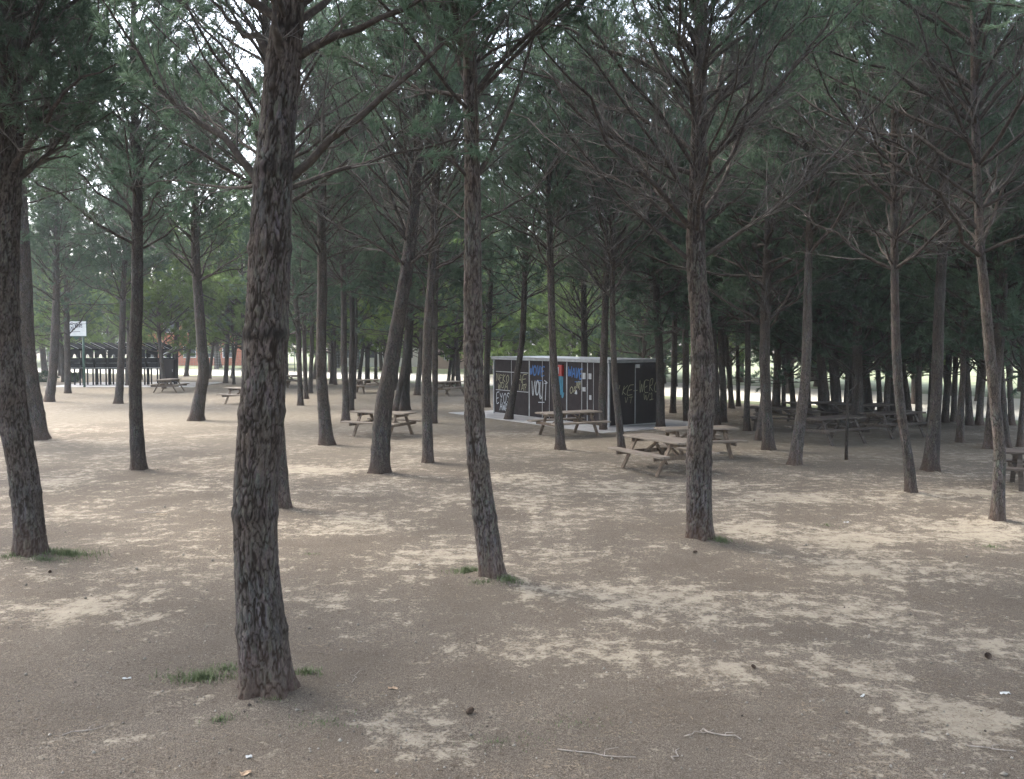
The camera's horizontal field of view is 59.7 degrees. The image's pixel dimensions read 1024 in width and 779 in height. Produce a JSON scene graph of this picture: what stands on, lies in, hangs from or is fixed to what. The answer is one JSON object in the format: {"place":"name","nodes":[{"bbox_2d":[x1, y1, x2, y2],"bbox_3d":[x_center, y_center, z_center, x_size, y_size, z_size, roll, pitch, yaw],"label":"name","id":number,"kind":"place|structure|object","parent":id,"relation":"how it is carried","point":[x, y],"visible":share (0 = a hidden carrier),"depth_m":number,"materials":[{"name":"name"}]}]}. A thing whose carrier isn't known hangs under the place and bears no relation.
{"place":"outdoors","nodes":[
{"label":"outdoors","id":0,"kind":"place"},
{"bbox_2d":[56,382,221,386],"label":"barbecue pavement","id":1,"kind":"structure","parent":0,"point":[192,384],"depth_m":58.07,"materials":[{"name":"concrete"}]},
{"bbox_2d":[70,342,86,384],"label":"barbecue","id":2,"kind":"object","parent":1,"relation":"on","point":[76,362],"visible":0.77,"depth_m":58.20,"materials":[{"name":"black metal"}]},
{"bbox_2d":[77,342,99,384],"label":"barbecue","id":3,"kind":"object","parent":1,"relation":"on","point":[90,362],"visible":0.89,"depth_m":58.32,"materials":[{"name":"black metal"}]},
{"bbox_2d":[90,342,112,384],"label":"barbecue","id":4,"kind":"object","parent":1,"relation":"on","point":[101,363],"visible":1,"depth_m":58.45,"materials":[{"name":"black metal"}]},
{"bbox_2d":[50,214,179,385],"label":"pine tree","id":5,"kind":"object","parent":1,"relation":"on","point":[116,316],"visible":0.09,"depth_m":57.89,"materials":[{"name":"green plant"}]},
{"bbox_2d":[145,317,241,364],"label":"building","id":6,"kind":"structure","parent":0,"point":[182,360],"depth_m":103.93,"materials":[{"name":"orange brick"}]},
{"bbox_2d":[0,500,1005,752],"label":"grass","id":7,"kind":"structure","parent":0,"point":[198,676],"depth_m":8.10,"materials":[{"name":"plant"}]},
{"bbox_2d":[0,342,1023,778],"bbox_3d":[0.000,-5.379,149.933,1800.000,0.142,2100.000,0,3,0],"label":"ground","id":8,"kind":"structure","parent":0,"point":[92,424],"depth_m":10.07,"materials":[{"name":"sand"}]},
{"bbox_2d":[0,0,139,126],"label":"pine tree","id":9,"kind":"object","parent":8,"relation":"on","point":[82,86],"visible":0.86,"depth_m":11.39,"materials":[{"name":"green plant"}]},
{"bbox_2d":[30,205,114,381],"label":"pine tree","id":10,"kind":"object","parent":8,"relation":"on","point":[61,337],"visible":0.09,"depth_m":63.12,"materials":[{"name":"green plant"}]},
{"bbox_2d":[26,132,119,401],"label":"pine tree","id":11,"kind":"object","parent":8,"relation":"on","point":[54,210],"visible":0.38,"depth_m":42.59,"materials":[{"name":"green plant"}]},
{"bbox_2d":[70,321,86,386],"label":"notice board","id":12,"kind":"object","parent":8,"relation":"on","point":[80,330],"visible":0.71,"depth_m":56.20,"materials":[{"name":"white paint"}]},
{"bbox_2d":[43,267,113,378],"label":"pine tree","id":13,"kind":"object","parent":8,"relation":"on","point":[94,337],"visible":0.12,"depth_m":68.03,"materials":[{"name":"green plant"}]},
{"bbox_2d":[0,0,170,557],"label":"pine tree","id":14,"kind":"object","parent":8,"relation":"on","point":[19,36],"visible":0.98,"depth_m":12.04,"materials":[{"name":"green plant"}]},
{"bbox_2d":[19,7,157,440],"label":"pine tree","id":15,"kind":"object","parent":8,"relation":"on","point":[37,412],"visible":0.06,"depth_m":26.57,"materials":[{"name":"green plant"}]},
{"bbox_2d":[28,173,154,392],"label":"pine tree","id":16,"kind":"object","parent":8,"relation":"on","point":[66,298],"visible":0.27,"depth_m":49.76,"materials":[{"name":"green plant"}]},
{"bbox_2d":[75,274,143,354],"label":"pine tree","id":17,"kind":"object","parent":8,"relation":"on","point":[110,333],"visible":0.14,"depth_m":92.92,"materials":[{"name":"green plant"}]},
{"bbox_2d":[38,124,190,403],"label":"pine tree","id":18,"kind":"object","parent":8,"relation":"on","point":[124,257],"visible":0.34,"depth_m":40.78,"materials":[{"name":"green plant"}]},
{"bbox_2d":[22,0,262,470],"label":"pine tree","id":19,"kind":"object","parent":8,"relation":"on","point":[111,141],"visible":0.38,"depth_m":19.97,"materials":[{"name":"green plant"}]},
{"bbox_2d":[68,195,233,388],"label":"pine tree","id":20,"kind":"object","parent":8,"relation":"on","point":[158,289],"visible":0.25,"depth_m":54.24,"materials":[{"name":"green plant"}]},
{"bbox_2d":[109,203,220,358],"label":"pine tree","id":21,"kind":"object","parent":8,"relation":"on","point":[177,334],"visible":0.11,"depth_m":62.89,"materials":[{"name":"green plant"}]},
{"bbox_2d":[154,233,241,382],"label":"pine tree","id":22,"kind":"object","parent":8,"relation":"on","point":[226,369],"visible":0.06,"depth_m":61.71,"materials":[{"name":"green plant"}]},
{"bbox_2d":[92,25,311,420],"bbox_3d":[-11.678,-5.979,32.575,8.584,14.430,9.580,-1,3,-13],"label":"pine tree","id":23,"kind":"object","parent":8,"relation":"on","point":[196,238],"visible":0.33,"depth_m":32.62,"materials":[{"name":"green plant"}]},
{"bbox_2d":[172,190,250,384],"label":"pine tree","id":24,"kind":"object","parent":8,"relation":"on","point":[232,335],"visible":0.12,"depth_m":59.69,"materials":[{"name":"green plant"}]},
{"bbox_2d":[146,171,316,379],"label":"pine tree","id":25,"kind":"object","parent":8,"relation":"on","point":[222,290],"visible":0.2,"depth_m":53.22,"materials":[{"name":"green plant"}]},
{"bbox_2d":[111,0,443,508],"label":"pine tree","id":26,"kind":"object","parent":8,"relation":"on","point":[284,500],"visible":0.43,"depth_m":15.29,"materials":[{"name":"green plant"}]},
{"bbox_2d":[216,217,360,398],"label":"pine tree","id":27,"kind":"object","parent":8,"relation":"on","point":[305,377],"visible":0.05,"depth_m":45.10,"materials":[{"name":"green plant"}]},
{"bbox_2d":[225,219,362,392],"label":"pine tree","id":28,"kind":"object","parent":8,"relation":"on","point":[310,377],"visible":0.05,"depth_m":49.88,"materials":[{"name":"green plant"}]},
{"bbox_2d":[89,0,513,700],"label":"pine tree","id":29,"kind":"object","parent":8,"relation":"on","point":[261,626],"visible":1,"depth_m":7.30,"materials":[{"name":"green plant"}]},
{"bbox_2d":[215,136,387,405],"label":"pine tree","id":30,"kind":"object","parent":8,"relation":"on","point":[294,289],"visible":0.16,"depth_m":40.30,"materials":[{"name":"green plant"}]},
{"bbox_2d":[288,273,362,383],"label":"pine tree","id":31,"kind":"object","parent":8,"relation":"on","point":[331,380],"visible":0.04,"depth_m":60.52,"materials":[{"name":"green plant"}]},
{"bbox_2d":[242,48,412,420],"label":"pine tree","id":32,"kind":"object","parent":8,"relation":"on","point":[342,264],"visible":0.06,"depth_m":32.13,"materials":[{"name":"green plant"}]},
{"bbox_2d":[209,0,452,445],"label":"pine tree","id":33,"kind":"object","parent":8,"relation":"on","point":[326,437],"visible":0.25,"depth_m":25.01,"materials":[{"name":"green plant"}]},
{"bbox_2d":[290,183,440,398],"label":"pine tree","id":34,"kind":"object","parent":8,"relation":"on","point":[336,316],"visible":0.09,"depth_m":44.79,"materials":[{"name":"green plant"}]},
{"bbox_2d":[315,292,416,359],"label":"pine tree","id":35,"kind":"object","parent":8,"relation":"on","point":[361,343],"visible":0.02,"depth_m":59.70,"materials":[{"name":"green plant"}]},
{"bbox_2d":[291,102,443,409],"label":"pine tree","id":36,"kind":"object","parent":8,"relation":"on","point":[351,353],"visible":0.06,"depth_m":37.83,"materials":[{"name":"green plant"}]},
{"bbox_2d":[340,410,421,435],"bbox_3d":[-4.050,1.082,28.004,2.060,0.780,1.666,2,4,27],"label":"picnic table","id":37,"kind":"object","parent":8,"relation":"on","point":[394,423],"visible":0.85,"depth_m":27.85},
{"bbox_2d":[270,0,550,473],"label":"pine tree","id":38,"kind":"object","parent":8,"relation":"on","point":[409,233],"visible":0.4,"depth_m":19.54,"materials":[{"name":"green plant"}]},
{"bbox_2d":[330,161,493,410],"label":"pine tree","id":39,"kind":"object","parent":8,"relation":"on","point":[396,403],"visible":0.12,"depth_m":37.00,"materials":[{"name":"green plant"}]},
{"bbox_2d":[334,117,511,410],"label":"pine tree","id":40,"kind":"object","parent":8,"relation":"on","point":[405,405],"visible":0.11,"depth_m":37.82,"materials":[{"name":"green plant"}]},
{"bbox_2d":[315,49,546,423],"bbox_3d":[-3.007,-5.457,31.406,8.088,13.519,7.857,-2,4,-31],"label":"pine tree","id":41,"kind":"object","parent":8,"relation":"on","point":[445,255],"visible":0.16,"depth_m":31.62,"materials":[{"name":"green plant"}]},
{"bbox_2d":[347,173,516,394],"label":"pine tree","id":42,"kind":"object","parent":8,"relation":"on","point":[417,388],"visible":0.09,"depth_m":48.00,"materials":[{"name":"green plant"}]},
{"bbox_2d":[314,0,571,463],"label":"pine tree","id":43,"kind":"object","parent":8,"relation":"on","point":[427,431],"visible":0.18,"depth_m":21.20,"materials":[{"name":"green plant"}]},
{"bbox_2d":[390,163,541,341],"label":"pine tree","id":44,"kind":"object","parent":8,"relation":"on","point":[493,334],"visible":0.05,"depth_m":52.90,"materials":[{"name":"green plant"}]},
{"bbox_2d":[301,0,645,578],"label":"pine tree","id":45,"kind":"object","parent":8,"relation":"on","point":[490,558],"visible":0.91,"depth_m":10.92,"materials":[{"name":"green plant"}]},
{"bbox_2d":[384,122,572,407],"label":"pine tree","id":46,"kind":"object","parent":8,"relation":"on","point":[489,290],"visible":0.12,"depth_m":39.35,"materials":[{"name":"green plant"}]},
{"bbox_2d":[438,185,546,386],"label":"pine tree","id":47,"kind":"object","parent":8,"relation":"on","point":[456,348],"visible":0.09,"depth_m":56.29,"materials":[{"name":"green plant"}]},
{"bbox_2d":[461,262,547,366],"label":"pine tree","id":48,"kind":"object","parent":8,"relation":"on","point":[505,347],"visible":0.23,"depth_m":65.55,"materials":[{"name":"green plant"}]},
{"bbox_2d":[0,457,1023,778],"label":"pebbles","id":49,"kind":"object","parent":8,"relation":"on","point":[560,655],"visible":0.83,"depth_m":8.18,"materials":[{"name":"stone"}]},
{"bbox_2d":[515,258,579,355],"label":"pine tree","id":50,"kind":"object","parent":8,"relation":"on","point":[541,310],"visible":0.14,"depth_m":65.54,"materials":[{"name":"green plant"}]},
{"bbox_2d":[422,0,678,449],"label":"pine tree","id":51,"kind":"object","parent":8,"relation":"on","point":[549,151],"visible":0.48,"depth_m":23.70,"materials":[{"name":"green plant"}]},
{"bbox_2d":[512,249,609,356],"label":"pine tree","id":52,"kind":"object","parent":8,"relation":"on","point":[572,351],"visible":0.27,"depth_m":60.64,"materials":[{"name":"green plant"}]},
{"bbox_2d":[449,410,687,432],"bbox_3d":[2.285,1.121,34.122,5.189,0.070,9.691,-2,4,-34],"label":"concrete apron","id":53,"kind":"object","parent":8,"relation":"on","point":[581,427],"visible":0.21,"depth_m":31.47,"materials":[{"name":"concrete"}]},
{"bbox_2d":[441,69,600,419],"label":"pine tree","id":54,"kind":"object","parent":53,"relation":"on","point":[509,412],"visible":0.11,"depth_m":33.25,"materials":[{"name":"green plant"}]},
{"bbox_2d":[490,356,665,426],"bbox_3d":[2.285,-0.056,34.057,2.659,2.322,7.361,-2,4,-34],"label":"kiosk hut","id":55,"kind":"object","parent":53,"relation":"on","point":[579,381],"visible":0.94,"depth_m":31.92,"materials":[{"name":"metal"}]},
{"bbox_2d":[494,35,715,429],"bbox_3d":[3.257,-5.260,29.493,7.643,13.337,8.738,3,4,38],"label":"pine tree","id":56,"kind":"object","parent":53,"relation":"on","point":[603,360],"visible":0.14,"depth_m":29.29,"materials":[{"name":"green plant"}]},
{"bbox_2d":[524,44,740,426],"bbox_3d":[4.219,-5.308,30.164,7.611,13.358,7.843,0,3,0],"label":"pine tree","id":57,"kind":"object","parent":53,"relation":"on","point":[657,322],"visible":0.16,"depth_m":29.98,"materials":[{"name":"green plant"}]},
{"bbox_2d":[527,410,610,435],"bbox_3d":[1.780,1.082,28.004,2.060,0.780,1.666,-2,4,-30],"label":"picnic table","id":58,"kind":"object","parent":8,"relation":"on","point":[577,421],"visible":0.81,"depth_m":27.98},
{"bbox_2d":[510,121,664,356],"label":"pine tree","id":59,"kind":"object","parent":8,"relation":"on","point":[583,312],"visible":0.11,"depth_m":36.29,"materials":[{"name":"green plant"}]},
{"bbox_2d":[485,0,711,447],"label":"pine tree","id":60,"kind":"object","parent":8,"relation":"on","point":[611,258],"visible":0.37,"depth_m":23.64,"materials":[{"name":"green plant"}]},
{"bbox_2d":[545,265,651,356],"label":"pine tree","id":61,"kind":"object","parent":8,"relation":"on","point":[591,321],"visible":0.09,"depth_m":58.39,"materials":[{"name":"green plant"}]},
{"bbox_2d":[563,233,690,359],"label":"pine tree","id":62,"kind":"object","parent":8,"relation":"on","point":[643,352],"visible":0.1,"depth_m":40.01,"materials":[{"name":"green plant"}]},
{"bbox_2d":[568,271,690,382],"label":"pine tree","id":63,"kind":"object","parent":8,"relation":"on","point":[635,346],"visible":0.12,"depth_m":43.41,"materials":[{"name":"green plant"}]},
{"bbox_2d":[607,433,719,476],"bbox_3d":[3.450,1.497,20.515,1.666,0.780,2.060,-2,4,-28],"label":"picnic table","id":64,"kind":"object","parent":8,"relation":"on","point":[667,444],"visible":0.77,"depth_m":20.33,"materials":[{"name":"wood"}]},
{"bbox_2d":[601,212,745,412],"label":"pine tree","id":65,"kind":"object","parent":8,"relation":"on","point":[673,390],"visible":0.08,"depth_m":36.42,"materials":[{"name":"green plant"}]},
{"bbox_2d":[572,34,803,424],"bbox_3d":[6.512,-5.370,31.023,8.864,13.386,8.033,2,4,30],"label":"pine tree","id":66,"kind":"object","parent":8,"relation":"on","point":[717,420],"visible":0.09,"depth_m":31.09,"materials":[{"name":"green plant"}]},
{"bbox_2d":[443,0,944,541],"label":"pine tree","id":67,"kind":"object","parent":8,"relation":"on","point":[699,20],"visible":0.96,"depth_m":12.95,"materials":[{"name":"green plant"}]},
{"bbox_2d":[601,70,794,420],"bbox_3d":[6.417,-5.429,32.882,8.670,13.298,8.281,0,3,0],"label":"pine tree","id":68,"kind":"object","parent":8,"relation":"on","point":[685,369],"visible":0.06,"depth_m":32.60,"materials":[{"name":"green plant"}]},
{"bbox_2d":[654,425,747,459],"bbox_3d":[4.750,1.365,23.012,2.060,0.780,1.666,-1,3,-14],"label":"picnic table","id":69,"kind":"object","parent":8,"relation":"on","point":[724,429],"visible":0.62,"depth_m":22.74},
{"bbox_2d":[636,72,792,422],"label":"pine tree","id":70,"kind":"object","parent":8,"relation":"on","point":[722,382],"visible":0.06,"depth_m":32.18,"materials":[{"name":"green plant"}]},
{"bbox_2d":[652,308,792,408],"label":"pine tree","id":71,"kind":"object","parent":8,"relation":"on","point":[731,404],"visible":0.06,"depth_m":38.95,"materials":[{"name":"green plant"}]},
{"bbox_2d":[636,55,874,430],"bbox_3d":[7.955,-4.739,29.399,8.420,12.309,8.133,0,3,0],"label":"pine tree","id":72,"kind":"object","parent":8,"relation":"on","point":[746,410],"visible":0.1,"depth_m":29.20,"materials":[{"name":"green plant"}]},
{"bbox_2d":[577,0,963,450],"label":"pine tree","id":73,"kind":"object","parent":8,"relation":"on","point":[766,285],"visible":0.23,"depth_m":23.87,"materials":[{"name":"green plant"}]},
{"bbox_2d":[716,230,826,406],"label":"pine tree","id":74,"kind":"object","parent":8,"relation":"on","point":[792,390],"depth_m":37.91,"materials":[{"name":"green plant"}]},
{"bbox_2d":[742,406,816,430],"bbox_3d":[8.900,0.987,29.701,2.060,0.780,1.666,2,4,30],"label":"picnic table","id":75,"kind":"object","parent":8,"relation":"on","point":[755,417],"visible":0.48,"depth_m":29.55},
{"bbox_2d":[631,20,937,440],"bbox_3d":[7.879,-4.949,26.341,7.590,13.067,7.277,-2,4,-27],"label":"pine tree","id":76,"kind":"object","parent":8,"relation":"on","point":[735,300],"visible":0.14,"depth_m":26.01,"materials":[{"name":"green plant"}]},
{"bbox_2d":[724,250,845,413],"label":"pine tree","id":77,"kind":"object","parent":8,"relation":"on","point":[776,396],"visible":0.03,"depth_m":35.92,"materials":[{"name":"green plant"}]},
{"bbox_2d":[717,313,875,406],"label":"pine tree","id":78,"kind":"object","parent":8,"relation":"on","point":[783,395],"visible":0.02,"depth_m":38.87,"materials":[{"name":"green plant"}]},
{"bbox_2d":[628,0,967,465],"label":"pine tree","id":79,"kind":"object","parent":8,"relation":"on","point":[795,457],"visible":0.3,"depth_m":20.52,"materials":[{"name":"green plant"}]},
{"bbox_2d":[750,184,884,421],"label":"pine tree","id":80,"kind":"object","parent":8,"relation":"on","point":[823,382],"visible":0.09,"depth_m":32.55,"materials":[{"name":"green plant"}]},
{"bbox_2d":[724,152,912,414],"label":"pine tree","id":81,"kind":"object","parent":8,"relation":"on","point":[775,326],"visible":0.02,"depth_m":34.74,"materials":[{"name":"green plant"}]},
{"bbox_2d":[785,415,879,445],"bbox_3d":[9.350,1.190,26.107,2.060,0.780,1.666,-2,4,-28],"label":"picnic table","id":82,"kind":"object","parent":8,"relation":"on","point":[835,426],"visible":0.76,"depth_m":25.88,"materials":[{"name":"wood"}]},
{"bbox_2d":[735,172,932,410],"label":"pine tree","id":83,"kind":"object","parent":8,"relation":"on","point":[835,389],"visible":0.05,"depth_m":33.69,"materials":[{"name":"green plant"}]},
{"bbox_2d":[753,167,932,431],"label":"pine tree","id":84,"kind":"object","parent":8,"relation":"on","point":[857,352],"visible":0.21,"depth_m":28.98,"materials":[{"name":"green plant"}]},
{"bbox_2d":[707,0,1023,492],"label":"pine tree","id":85,"kind":"object","parent":8,"relation":"on","point":[894,229],"visible":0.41,"depth_m":17.08,"materials":[{"name":"green plant"}]},
{"bbox_2d":[717,0,1023,520],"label":"pine tree","id":86,"kind":"object","parent":8,"relation":"on","point":[973,10],"visible":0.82,"depth_m":14.25,"materials":[{"name":"green plant"}]},
{"bbox_2d":[735,0,1023,471],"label":"pine tree","id":87,"kind":"object","parent":8,"relation":"on","point":[931,460],"visible":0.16,"depth_m":20.19,"materials":[{"name":"green plant"}]},
{"bbox_2d":[815,196,948,421],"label":"pine tree","id":88,"kind":"object","parent":8,"relation":"on","point":[907,395],"visible":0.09,"depth_m":32.24,"materials":[{"name":"green plant"}]},
{"bbox_2d":[849,410,927,438],"bbox_3d":[11.850,1.094,27.804,2.060,0.780,1.666,-1,3,-24],"label":"picnic table","id":89,"kind":"object","parent":8,"relation":"on","point":[893,422],"visible":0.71,"depth_m":27.61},
{"bbox_2d":[820,201,983,422],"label":"pine tree","id":90,"kind":"object","parent":8,"relation":"on","point":[887,386],"visible":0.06,"depth_m":32.06,"materials":[{"name":"green plant"}]},
{"bbox_2d":[804,29,1023,442],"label":"pine tree","id":91,"kind":"object","parent":8,"relation":"on","point":[960,432],"visible":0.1,"depth_m":25.70,"materials":[{"name":"green plant"}]},
{"bbox_2d":[820,192,1023,395],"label":"pine tree","id":92,"kind":"object","parent":8,"relation":"on","point":[969,343],"visible":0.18,"depth_m":25.90,"materials":[{"name":"green plant"}]},
{"bbox_2d":[821,0,1023,447],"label":"pine tree","id":93,"kind":"object","parent":8,"relation":"on","point":[1003,402],"visible":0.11,"depth_m":23.96,"materials":[{"name":"green plant"}]},
{"bbox_2d":[876,259,978,421],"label":"pine tree","id":94,"kind":"object","parent":8,"relation":"on","point":[953,415],"visible":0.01,"depth_m":32.69,"materials":[{"name":"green plant"}]},
{"bbox_2d":[849,195,1021,421],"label":"pine tree","id":95,"kind":"object","parent":8,"relation":"on","point":[918,392],"visible":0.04,"depth_m":31.54,"materials":[{"name":"green plant"}]},
{"bbox_2d":[874,179,1014,425],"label":"pine tree","id":96,"kind":"object","parent":8,"relation":"on","point":[969,419],"visible":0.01,"depth_m":31.20,"materials":[{"name":"green plant"}]},
{"bbox_2d":[875,72,1023,448],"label":"pine tree","id":97,"kind":"object","parent":8,"relation":"on","point":[999,341],"visible":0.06,"depth_m":24.13,"materials":[{"name":"green plant"}]},
{"bbox_2d":[888,180,1013,422],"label":"pine tree","id":98,"kind":"object","parent":8,"relation":"on","point":[945,415],"visible":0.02,"depth_m":32.29,"materials":[{"name":"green plant"}]},
{"bbox_2d":[900,255,1012,425],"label":"pine tree","id":99,"kind":"object","parent":8,"relation":"on","point":[979,418],"visible":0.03,"depth_m":31.23,"materials":[{"name":"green plant"}]},
{"bbox_2d":[900,143,1023,446],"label":"pine tree","id":100,"kind":"object","parent":8,"relation":"on","point":[1020,347],"visible":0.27,"depth_m":24.89,"materials":[{"name":"green plant"}]},
{"bbox_2d":[904,218,1020,425],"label":"pine tree","id":101,"kind":"object","parent":8,"relation":"on","point":[1011,415],"depth_m":31.26,"materials":[{"name":"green plant"}]},
{"bbox_2d":[960,0,1023,32],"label":"pine tree","id":102,"kind":"object","parent":8,"relation":"on","point":[1016,6],"visible":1,"depth_m":8.72,"materials":[{"name":"green plant"}]},
{"bbox_2d":[992,448,1023,491],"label":"picnic table","id":103,"kind":"object","parent":8,"relation":"on","point":[1015,463],"visible":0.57,"depth_m":17.95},
{"bbox_2d":[24,0,1019,339],"label":"sky","id":104,"kind":"structure","parent":0,"point":[139,15],"materials":[{"name":"white"}]},
{"bbox_2d":[37,367,1019,419],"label":"road","id":105,"kind":"structure","parent":0,"point":[754,396],"depth_m":53.64,"materials":[{"name":"asphalt"}]},
{"bbox_2d":[37,353,1020,398],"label":"open ground","id":106,"kind":"structure","parent":0,"point":[925,379],"depth_m":74.72,"materials":[{"name":"beige soil"}]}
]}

